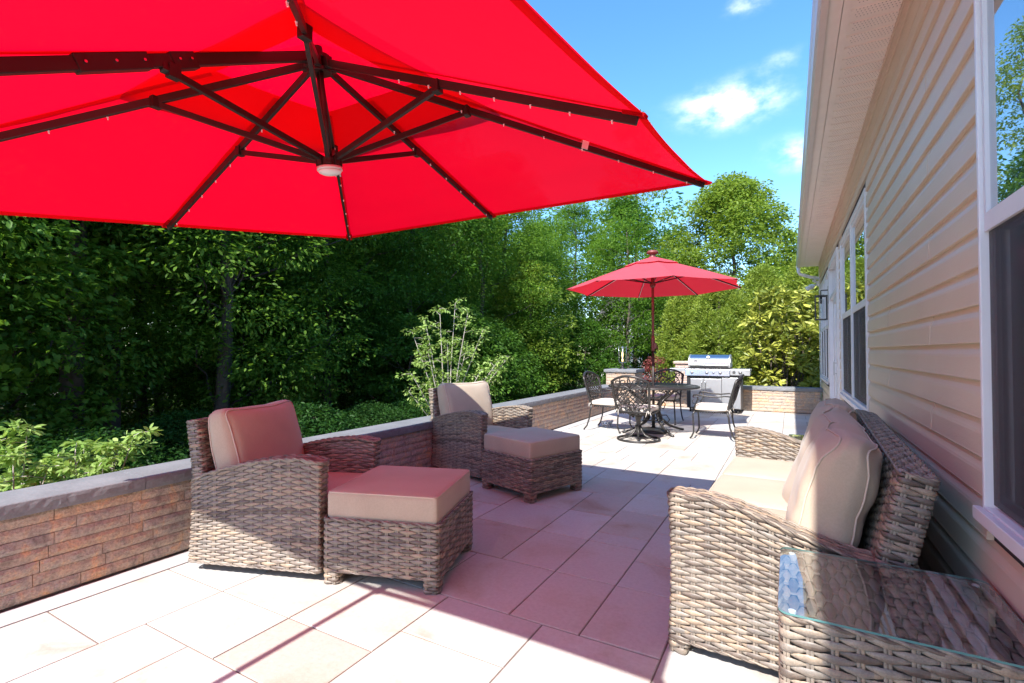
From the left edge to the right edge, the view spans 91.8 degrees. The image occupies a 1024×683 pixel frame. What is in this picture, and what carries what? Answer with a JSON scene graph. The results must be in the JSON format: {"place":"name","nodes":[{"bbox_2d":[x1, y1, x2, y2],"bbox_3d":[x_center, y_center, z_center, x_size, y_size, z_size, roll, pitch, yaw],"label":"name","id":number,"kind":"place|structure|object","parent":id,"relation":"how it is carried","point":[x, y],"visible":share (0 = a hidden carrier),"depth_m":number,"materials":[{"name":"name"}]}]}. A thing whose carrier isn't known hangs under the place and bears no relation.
{"place":"outdoors","nodes":[
{"label":"outdoors","id":0,"kind":"place"},
{"bbox_2d":[1,376,655,460],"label":"ground","id":1,"kind":"structure","parent":0,"point":[210,401],"depth_m":22.75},
{"bbox_2d":[0,403,70,479],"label":"shrub","id":2,"kind":"object","parent":1,"relation":"on","point":[34,436],"visible":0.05,"depth_m":5.28,"materials":[{"name":"green plant"}]},
{"bbox_2d":[0,419,87,491],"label":"shrub","id":3,"kind":"object","parent":1,"relation":"on","point":[15,453],"visible":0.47,"depth_m":3.22,"materials":[{"name":"green plant"}]},
{"bbox_2d":[0,215,149,445],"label":"maple tree","id":4,"kind":"object","parent":1,"relation":"on","point":[90,280],"visible":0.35,"depth_m":6.08,"materials":[{"name":"green plant"}]},
{"bbox_2d":[0,215,161,440],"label":"slim tree","id":5,"kind":"object","parent":1,"relation":"on","point":[78,381],"visible":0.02,"depth_m":6.58,"materials":[{"name":"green plant"}]},
{"bbox_2d":[0,217,174,391],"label":"woodland tree","id":6,"kind":"object","parent":1,"relation":"on","point":[19,283],"visible":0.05,"depth_m":8.27,"materials":[{"name":"green plant"}]},
{"bbox_2d":[14,423,161,485],"bbox_3d":[-3.052,1.234,3.551,0.797,1.274,0.754,-1,-1,29],"label":"shrub","id":7,"kind":"object","parent":1,"relation":"on","point":[104,464],"visible":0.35,"depth_m":3.58,"materials":[{"name":"green plant"}]},
{"bbox_2d":[0,425,187,490],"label":"shrub","id":8,"kind":"object","parent":1,"relation":"on","point":[152,458],"visible":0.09,"depth_m":5.32,"materials":[{"name":"green plant"}]},
{"bbox_2d":[0,217,214,436],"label":"slim tree","id":9,"kind":"object","parent":1,"relation":"on","point":[117,423],"visible":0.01,"depth_m":7.83,"materials":[{"name":"green plant"}]},
{"bbox_2d":[0,253,220,409],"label":"woodland tree","id":10,"kind":"object","parent":1,"relation":"on","point":[155,301],"depth_m":12.80,"materials":[{"name":"green plant"}]},
{"bbox_2d":[0,215,250,443],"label":"woodland tree","id":11,"kind":"object","parent":1,"relation":"on","point":[33,389],"visible":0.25,"depth_m":6.14,"materials":[{"name":"green plant"}]},
{"bbox_2d":[0,217,287,449],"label":"woodland tree","id":12,"kind":"object","parent":1,"relation":"on","point":[129,404],"visible":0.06,"depth_m":10.15,"materials":[{"name":"green plant"}]},
{"bbox_2d":[108,407,215,463],"bbox_3d":[-4.706,1.659,7.064,2.619,1.449,2.545,1,-1,-32],"label":"shrub","id":13,"kind":"object","parent":1,"relation":"on","point":[169,431],"visible":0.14,"depth_m":6.81,"materials":[{"name":"green plant"}]},
{"bbox_2d":[101,306,235,418],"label":"woodland tree","id":14,"kind":"object","parent":1,"relation":"on","point":[167,378],"depth_m":18.16,"materials":[{"name":"green plant"}]},
{"bbox_2d":[0,221,398,426],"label":"sunlit woodland tree","id":15,"kind":"object","parent":1,"relation":"on","point":[320,364],"visible":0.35,"depth_m":8.19,"materials":[{"name":"green plant"}]},
{"bbox_2d":[121,246,295,419],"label":"woodland tree","id":16,"kind":"object","parent":1,"relation":"on","point":[214,356],"visible":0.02,"depth_m":15.03,"materials":[{"name":"green plant"}]},
{"bbox_2d":[121,228,346,424],"bbox_3d":[-7.526,-2.082,13.808,5.947,10.371,6.229,0,-1,0],"label":"sunlit woodland tree","id":17,"kind":"object","parent":1,"relation":"on","point":[255,386],"visible":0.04,"depth_m":12.79,"materials":[{"name":"green plant"}]},
{"bbox_2d":[149,226,330,410],"bbox_3d":[-4.815,-2.587,8.335,4.008,10.062,4.355,-1,-1,29],"label":"slim tree","id":18,"kind":"object","parent":1,"relation":"on","point":[220,404],"visible":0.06,"depth_m":8.20,"materials":[{"name":"green plant"}]},
{"bbox_2d":[4,387,571,458],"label":"undergrowth","id":19,"kind":"object","parent":1,"relation":"on","point":[209,414],"visible":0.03,"depth_m":17.95,"materials":[{"name":"green plant"}]},
{"bbox_2d":[233,245,362,398],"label":"woodland tree","id":20,"kind":"object","parent":1,"relation":"on","point":[314,307],"visible":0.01,"depth_m":18.57,"materials":[{"name":"green plant"}]},
{"bbox_2d":[0,384,615,612],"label":"stone wall","id":21,"kind":"structure","parent":1,"relation":"on","point":[59,537],"depth_m":2.89,"materials":[{"name":"brown stone"}]},
{"bbox_2d":[286,269,346,398],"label":"woodland tree","id":22,"kind":"object","parent":1,"relation":"on","point":[309,369],"depth_m":24.62,"materials":[{"name":"green plant"}]},
{"bbox_2d":[191,224,447,424],"bbox_3d":[-4.543,-2.400,12.530,5.944,10.258,5.994,0,-1,-9],"label":"woodland tree","id":23,"kind":"object","parent":1,"relation":"on","point":[378,291],"visible":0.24,"depth_m":11.65,"materials":[{"name":"green plant"}]},
{"bbox_2d":[293,400,386,437],"bbox_3d":[-3.265,1.648,7.714,3.060,1.484,2.830,0,-1,23],"label":"shrub","id":24,"kind":"object","parent":1,"relation":"on","point":[310,423],"visible":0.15,"depth_m":7.58,"materials":[{"name":"green plant"}]},
{"bbox_2d":[246,231,438,417],"bbox_3d":[-5.731,-1.746,16.931,6.189,9.812,6.483,-1,-2,43],"label":"sunlit woodland tree","id":25,"kind":"object","parent":1,"relation":"on","point":[341,402],"visible":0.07,"depth_m":15.68,"materials":[{"name":"green plant"}]},
{"bbox_2d":[5,190,697,404],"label":"distant woods","id":26,"kind":"object","parent":1,"relation":"on","point":[673,208],"visible":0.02,"depth_m":45.94,"materials":[{"name":"green plant"}]},
{"bbox_2d":[322,400,412,433],"bbox_3d":[-2.531,1.685,8.797,2.250,1.282,2.316,0,-1,-17],"label":"shrub","id":27,"kind":"object","parent":1,"relation":"on","point":[371,413],"visible":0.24,"depth_m":8.67,"materials":[{"name":"green plant"}]},
{"bbox_2d":[331,233,426,368],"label":"woodland tree","id":28,"kind":"object","parent":1,"relation":"on","point":[386,315],"depth_m":22.58,"materials":[{"name":"green plant"}]},
{"bbox_2d":[357,394,430,426],"bbox_3d":[-1.845,1.714,9.786,2.544,1.334,2.750,1,-1,-30],"label":"shrub","id":29,"kind":"object","parent":1,"relation":"on","point":[411,409],"visible":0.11,"depth_m":9.50,"materials":[{"name":"green plant"}]},
{"bbox_2d":[314,215,509,405],"bbox_3d":[-2.974,-2.663,14.784,5.746,10.997,6.136,1,-1,-28],"label":"woodland tree","id":30,"kind":"object","parent":1,"relation":"on","point":[474,223],"visible":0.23,"depth_m":13.61,"materials":[{"name":"green plant"}]},
{"bbox_2d":[349,312,474,423],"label":"understory tree","id":31,"kind":"object","parent":1,"relation":"on","point":[397,341],"visible":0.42,"depth_m":11.10,"materials":[{"name":"green plant"}]},
{"bbox_2d":[320,221,506,397],"bbox_3d":[-3.826,-2.440,18.635,7.105,11.176,7.020,0,-1,20],"label":"sunlit woodland tree","id":32,"kind":"object","parent":1,"relation":"on","point":[439,281],"visible":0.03,"depth_m":17.36,"materials":[{"name":"green plant"}]},
{"bbox_2d":[365,333,468,405],"bbox_3d":[-2.366,1.111,12.700,2.895,2.793,2.497,-1,-1,41],"label":"shrub","id":33,"kind":"object","parent":1,"relation":"on","point":[398,369],"visible":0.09,"depth_m":12.22,"materials":[{"name":"green plant"}]},
{"bbox_2d":[395,297,514,415],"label":"dogwood sapling","id":34,"kind":"object","parent":1,"relation":"on","point":[456,371],"visible":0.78,"depth_m":7.81,"materials":[{"name":"green plant"}]},
{"bbox_2d":[400,302,519,403],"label":"understory tree","id":35,"kind":"object","parent":1,"relation":"on","point":[448,319],"visible":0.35,"depth_m":12.66,"materials":[{"name":"green plant"}]},
{"bbox_2d":[413,230,521,364],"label":"sunlit woodland tree","id":36,"kind":"object","parent":1,"relation":"on","point":[491,298],"visible":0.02,"depth_m":21.00,"materials":[{"name":"green plant"}]},
{"bbox_2d":[400,211,569,394],"bbox_3d":[-1.085,-1.837,17.267,6.116,9.112,6.190,0,-1,18],"label":"sunlit woodland tree","id":37,"kind":"object","parent":1,"relation":"on","point":[520,247],"visible":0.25,"depth_m":16.13,"materials":[{"name":"green plant"}]},
{"bbox_2d":[441,218,554,326],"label":"woodland tree","id":38,"kind":"object","parent":1,"relation":"on","point":[509,233],"visible":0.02,"depth_m":23.57,"materials":[{"name":"green plant"}]},
{"bbox_2d":[457,317,548,402],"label":"understory tree","id":39,"kind":"object","parent":1,"relation":"on","point":[509,337],"visible":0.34,"depth_m":13.84,"materials":[{"name":"green plant"}]},
{"bbox_2d":[423,207,589,380],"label":"sunlit woodland tree","id":40,"kind":"object","parent":1,"relation":"on","point":[535,213],"visible":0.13,"depth_m":18.31,"materials":[{"name":"green plant"}]},
{"bbox_2d":[475,329,543,403],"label":"understory tree","id":41,"kind":"object","parent":1,"relation":"on","point":[521,353],"visible":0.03,"depth_m":15.62,"materials":[{"name":"green plant"}]},
{"bbox_2d":[498,332,558,401],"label":"understory tree","id":42,"kind":"object","parent":1,"relation":"on","point":[542,383],"visible":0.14,"depth_m":16.24,"materials":[{"name":"green plant"}]},
{"bbox_2d":[485,257,584,396],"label":"understory tree","id":43,"kind":"object","parent":1,"relation":"on","point":[515,277],"visible":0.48,"depth_m":16.94,"materials":[{"name":"green plant"}]},
{"bbox_2d":[485,242,588,394],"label":"sunlit woodland tree","id":44,"kind":"object","parent":1,"relation":"on","point":[555,275],"visible":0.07,"depth_m":22.25,"materials":[{"name":"green plant"}]},
{"bbox_2d":[501,313,576,396],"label":"understory tree","id":45,"kind":"object","parent":1,"relation":"on","point":[551,367],"visible":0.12,"depth_m":17.67,"materials":[{"name":"green plant"}]},
{"bbox_2d":[494,217,589,395],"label":"woodland tree","id":46,"kind":"object","parent":1,"relation":"on","point":[551,258],"visible":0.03,"depth_m":26.07,"materials":[{"name":"green plant"}]},
{"bbox_2d":[522,202,638,389],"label":"sunlit woodland tree","id":47,"kind":"object","parent":1,"relation":"on","point":[571,211],"visible":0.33,"depth_m":23.71,"materials":[{"name":"green plant"}]},
{"bbox_2d":[548,315,631,391],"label":"understory tree","id":48,"kind":"object","parent":1,"relation":"on","point":[587,330],"visible":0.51,"depth_m":18.66,"materials":[{"name":"green plant"}]},
{"bbox_2d":[569,195,676,377],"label":"woodland tree","id":49,"kind":"object","parent":1,"relation":"on","point":[617,202],"visible":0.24,"depth_m":24.82,"materials":[{"name":"green plant"}]},
{"bbox_2d":[604,368,644,403],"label":"stone pier","id":50,"kind":"structure","parent":1,"relation":"on","point":[612,373],"depth_m":11.25,"materials":[{"name":"beige stone"}]},
{"bbox_2d":[618,347,626,368],"bbox_3d":[2.574,0.372,11.544,0.200,0.530,0.200,-1,-1,29],"label":"table lantern","id":51,"kind":"object","parent":50,"relation":"on","point":[622,364],"visible":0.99,"depth_m":11.52,"materials":[{"name":"metal"}]},
{"bbox_2d":[577,205,672,367],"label":"understory tree","id":52,"kind":"object","parent":1,"relation":"on","point":[644,328],"visible":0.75,"depth_m":21.06,"materials":[{"name":"green plant"}]},
{"bbox_2d":[590,109,676,368],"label":"woodland tree","id":53,"kind":"object","parent":1,"relation":"on","point":[655,193],"visible":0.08,"depth_m":31.03,"materials":[{"name":"green plant"}]},
{"bbox_2d":[642,356,674,401],"bbox_3d":[3.630,1.234,12.590,1.045,1.819,0.982,1,-1,-35],"label":"barberry","id":54,"kind":"object","parent":1,"relation":"on","point":[658,360],"visible":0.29,"depth_m":12.59,"materials":[{"name":"red plant"}]},
{"bbox_2d":[595,288,739,379],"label":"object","id":55,"kind":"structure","parent":1,"relation":"on","point":[632,336],"depth_m":38.48,"materials":[{"name":"plant"}]},
{"bbox_2d":[632,222,704,375],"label":"woodland tree","id":56,"kind":"object","parent":1,"relation":"on","point":[668,231],"visible":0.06,"depth_m":25.53,"materials":[{"name":"green plant"}]},
{"bbox_2d":[673,361,687,382],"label":"stone pier","id":57,"kind":"structure","parent":1,"relation":"on","point":[681,364],"depth_m":13.67,"materials":[{"name":"beige stone"}]},
{"bbox_2d":[651,295,717,382],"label":"arborvitae","id":58,"kind":"object","parent":1,"relation":"on","point":[674,315],"visible":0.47,"depth_m":16.83,"materials":[{"name":"green plant"}]},
{"bbox_2d":[681,270,751,384],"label":"arborvitae","id":59,"kind":"object","parent":1,"relation":"on","point":[721,305],"visible":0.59,"depth_m":15.53,"materials":[{"name":"green plant"}]},
{"bbox_2d":[647,382,821,413],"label":"stone wall","id":60,"kind":"structure","parent":1,"relation":"on","point":[799,400],"depth_m":10.52,"materials":[{"name":"beige stone"}]},
{"bbox_2d":[654,170,817,371],"bbox_3d":[10.536,-2.464,23.003,7.927,10.833,7.488,-1,-1,29],"label":"maple tree","id":61,"kind":"object","parent":1,"relation":"on","point":[729,207],"visible":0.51,"depth_m":21.94,"materials":[{"name":"green plant"}]},
{"bbox_2d":[723,263,804,386],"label":"arborvitae","id":62,"kind":"object","parent":1,"relation":"on","point":[765,275],"visible":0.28,"depth_m":15.40,"materials":[{"name":"green plant"}]},
{"bbox_2d":[734,283,819,386],"bbox_3d":[7.598,0.200,13.541,2.913,3.630,2.308,-1,-1,29],"label":"rhododendron","id":63,"kind":"object","parent":1,"relation":"on","point":[755,360],"visible":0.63,"depth_m":13.24,"materials":[{"name":"green plant"}]},
{"bbox_2d":[767,256,819,386],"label":"arborvitae","id":64,"kind":"object","parent":1,"relation":"on","point":[789,282],"visible":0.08,"depth_m":14.49,"materials":[{"name":"green plant"}]},
{"bbox_2d":[796,0,1023,627],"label":"house","id":65,"kind":"structure","parent":1,"relation":"on","point":[910,241],"depth_m":2.24,"materials":[{"name":"beige"}]},
{"bbox_2d":[805,279,818,290],"bbox_3d":[6.608,-1.232,10.920,0.264,0.265,0.251,-1,-1,29],"label":"floodlight","id":66,"kind":"object","parent":65,"relation":"attached to","point":[809,287],"visible":1,"depth_m":10.86,"materials":[{"name":"white plastic"}]},
{"bbox_2d":[814,290,827,319],"bbox_3d":[5.106,-0.633,8.168,0.209,0.559,0.180,-1,-1,29],"label":"wall lantern","id":67,"kind":"object","parent":65,"relation":"attached to","point":[820,296],"depth_m":8.14,"materials":[{"name":"black metal"}]},
{"bbox_2d":[820,270,828,384],"bbox_3d":[5.903,-0.226,9.284,0.150,1.930,2.270,-1,-1,29],"label":"window","id":68,"kind":"structure","parent":65,"relation":"in","point":[824,376],"depth_m":9.36,"materials":[{"name":"white plastic"}]},
{"bbox_2d":[828,247,841,400],"bbox_3d":[4.712,0.104,7.170,0.204,2.670,1.600,-1,-1,29],"label":"door","id":69,"kind":"structure","parent":65,"relation":"in","point":[833,266],"depth_m":7.16,"materials":[{"name":"white plastic"}]},
{"bbox_2d":[839,188,870,411],"bbox_3d":[3.590,-0.305,5.165,0.150,1.930,2.440,-1,-1,29],"label":"window","id":70,"kind":"structure","parent":65,"relation":"in","point":[854,319],"depth_m":4.98,"materials":[{"name":"white plastic"}]},
{"bbox_2d":[972,0,1023,562],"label":"window","id":71,"kind":"structure","parent":65,"relation":"in","point":[998,24],"depth_m":1.54,"materials":[{"name":"white plastic"}]},
{"bbox_2d":[0,406,811,682],"bbox_3d":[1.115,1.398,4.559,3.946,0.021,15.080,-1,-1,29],"label":"patio","id":72,"kind":"structure","parent":0,"point":[373,613],"depth_m":2.48,"materials":[{"name":"beige stone"}]},
{"bbox_2d":[186,400,381,573],"bbox_3d":[-1.447,0.885,3.235,0.932,0.943,0.788,0,-1,11],"label":"club chair","id":73,"kind":"object","parent":72,"relation":"on","point":[264,480],"visible":0.84,"depth_m":2.89,"materials":[{"name":"wicker"}]},
{"bbox_2d":[0,409,615,627],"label":"patio border","id":74,"kind":"object","parent":72,"relation":"on","point":[33,609],"visible":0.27,"depth_m":2.71,"materials":[{"name":"stone"}]},
{"bbox_2d":[0,0,711,240],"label":"cantilever umbrella","id":75,"kind":"object","parent":72,"relation":"on","point":[349,120],"visible":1,"depth_m":2.32,"materials":[{"name":"red fabric"}]},
{"bbox_2d":[323,465,472,594],"bbox_3d":[-0.656,1.095,3.034,0.696,0.524,0.696,0,-1,11],"label":"ottoman","id":76,"kind":"object","parent":72,"relation":"on","point":[407,523],"visible":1,"depth_m":2.73,"materials":[{"name":"wicker"}]},
{"bbox_2d":[428,381,532,477],"bbox_3d":[-0.360,0.928,5.452,0.932,0.943,0.788,-1,-2,44],"label":"club chair","id":77,"kind":"object","parent":72,"relation":"on","point":[465,417],"visible":0.76,"depth_m":5.34,"materials":[{"name":"wicker"}]},
{"bbox_2d":[482,427,581,502],"bbox_3d":[0.186,1.127,4.691,0.696,0.524,0.696,1,-1,-41],"label":"ottoman","id":78,"kind":"object","parent":72,"relation":"on","point":[530,463],"visible":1,"depth_m":4.46,"materials":[{"name":"wicker"}]},
{"bbox_2d":[601,421,611,426],"bbox_3d":[1.634,1.419,8.541,0.182,0.092,0.183,-1,-1,29],"label":"metal bowl","id":79,"kind":"object","parent":72,"relation":"on","point":[607,424],"visible":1,"depth_m":8.50,"materials":[{"name":"silver metal"}]},
{"bbox_2d":[583,371,632,432],"bbox_3d":[1.565,0.975,8.230,0.733,0.964,0.624,-1,-1,35],"label":"dining chair","id":80,"kind":"object","parent":72,"relation":"on","point":[602,401],"visible":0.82,"depth_m":8.23,"materials":[{"name":"metal"}]},
{"bbox_2d":[610,375,662,443],"bbox_3d":[1.821,0.957,7.227,0.632,0.966,0.756,-1,-1,33],"label":"dining chair","id":81,"kind":"object","parent":72,"relation":"on","point":[638,411],"visible":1,"depth_m":7.06,"materials":[{"name":"metal"}]},
{"bbox_2d":[608,382,700,436],"bbox_3d":[2.284,1.083,8.011,1.432,0.754,1.432,-1,-1,29],"label":"dining table","id":82,"kind":"object","parent":72,"relation":"on","point":[672,387],"visible":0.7,"depth_m":7.89,"materials":[{"name":"metal"}]},
{"bbox_2d":[642,414,669,433],"bbox_3d":[2.284,1.271,8.007,0.510,0.362,0.510,-1,-1,29],"label":"umbrella base","id":83,"kind":"object","parent":72,"relation":"on","point":[653,429],"visible":0.58,"depth_m":7.88,"materials":[{"name":"metal"}]},
{"bbox_2d":[566,250,741,404],"bbox_3d":[2.284,-0.040,8.032,2.619,2.890,2.619,-1,-1,29],"label":"patio umbrella","id":84,"kind":"object","parent":83,"relation":"in","point":[652,276],"visible":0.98,"depth_m":8.10,"materials":[{"name":"red fabric"}]},
{"bbox_2d":[645,369,683,424],"bbox_3d":[2.812,0.993,9.131,0.624,0.964,0.733,-1,-1,31],"label":"dining chair","id":85,"kind":"object","parent":72,"relation":"on","point":[675,397],"visible":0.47,"depth_m":9.22,"materials":[{"name":"metal"}]},
{"bbox_2d":[670,354,751,413],"bbox_3d":[4.277,0.892,10.702,1.595,1.228,0.642,-1,-1,29],"label":"gas grill","id":86,"kind":"object","parent":72,"relation":"on","point":[713,373],"visible":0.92,"depth_m":10.46,"materials":[{"name":"silver metal"}]},
{"bbox_2d":[690,378,703,406],"bbox_3d":[3.954,1.095,10.590,0.270,0.610,0.079,-1,-1,29],"label":"door","id":87,"kind":"structure","parent":86,"relation":"in","point":[694,381],"depth_m":10.59,"materials":[{"name":"metal"}]},
{"bbox_2d":[704,379,721,402],"bbox_3d":[4.225,1.092,10.438,0.344,0.610,0.079,-1,-1,29],"label":"door","id":88,"kind":"structure","parent":86,"relation":"in","point":[710,385],"depth_m":10.44,"materials":[{"name":"metal"}]},
{"bbox_2d":[689,374,743,439],"bbox_3d":[3.083,0.960,7.427,0.733,0.964,0.624,-1,-1,29],"label":"dining chair","id":89,"kind":"object","parent":72,"relation":"on","point":[720,408],"visible":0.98,"depth_m":7.26,"materials":[{"name":"metal"}]},
{"bbox_2d":[789,434,802,439],"bbox_3d":[2.586,1.095,4.033,0.590,0.558,0.544,-1,-1,29],"label":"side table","id":90,"kind":"object","parent":72,"relation":"on","point":[798,437],"visible":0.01,"depth_m":4.28,"materials":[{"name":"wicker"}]},
{"bbox_2d":[667,399,940,671],"bbox_3d":[1.647,0.872,2.867,0.937,0.964,2.238,-1,-1,31],"label":"sofa","id":91,"kind":"object","parent":72,"relation":"on","point":[840,478],"visible":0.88,"depth_m":2.02,"materials":[{"name":"wicker"}]},
{"bbox_2d":[777,547,1023,682],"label":"side table","id":92,"kind":"object","parent":72,"relation":"on","point":[841,620],"visible":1,"depth_m":1.38,"materials":[{"name":"wicker"}]},
{"bbox_2d":[136,0,812,354],"label":"sky","id":93,"kind":"structure","parent":0,"point":[723,83],"materials":[{"name":"blue"}]}
]}

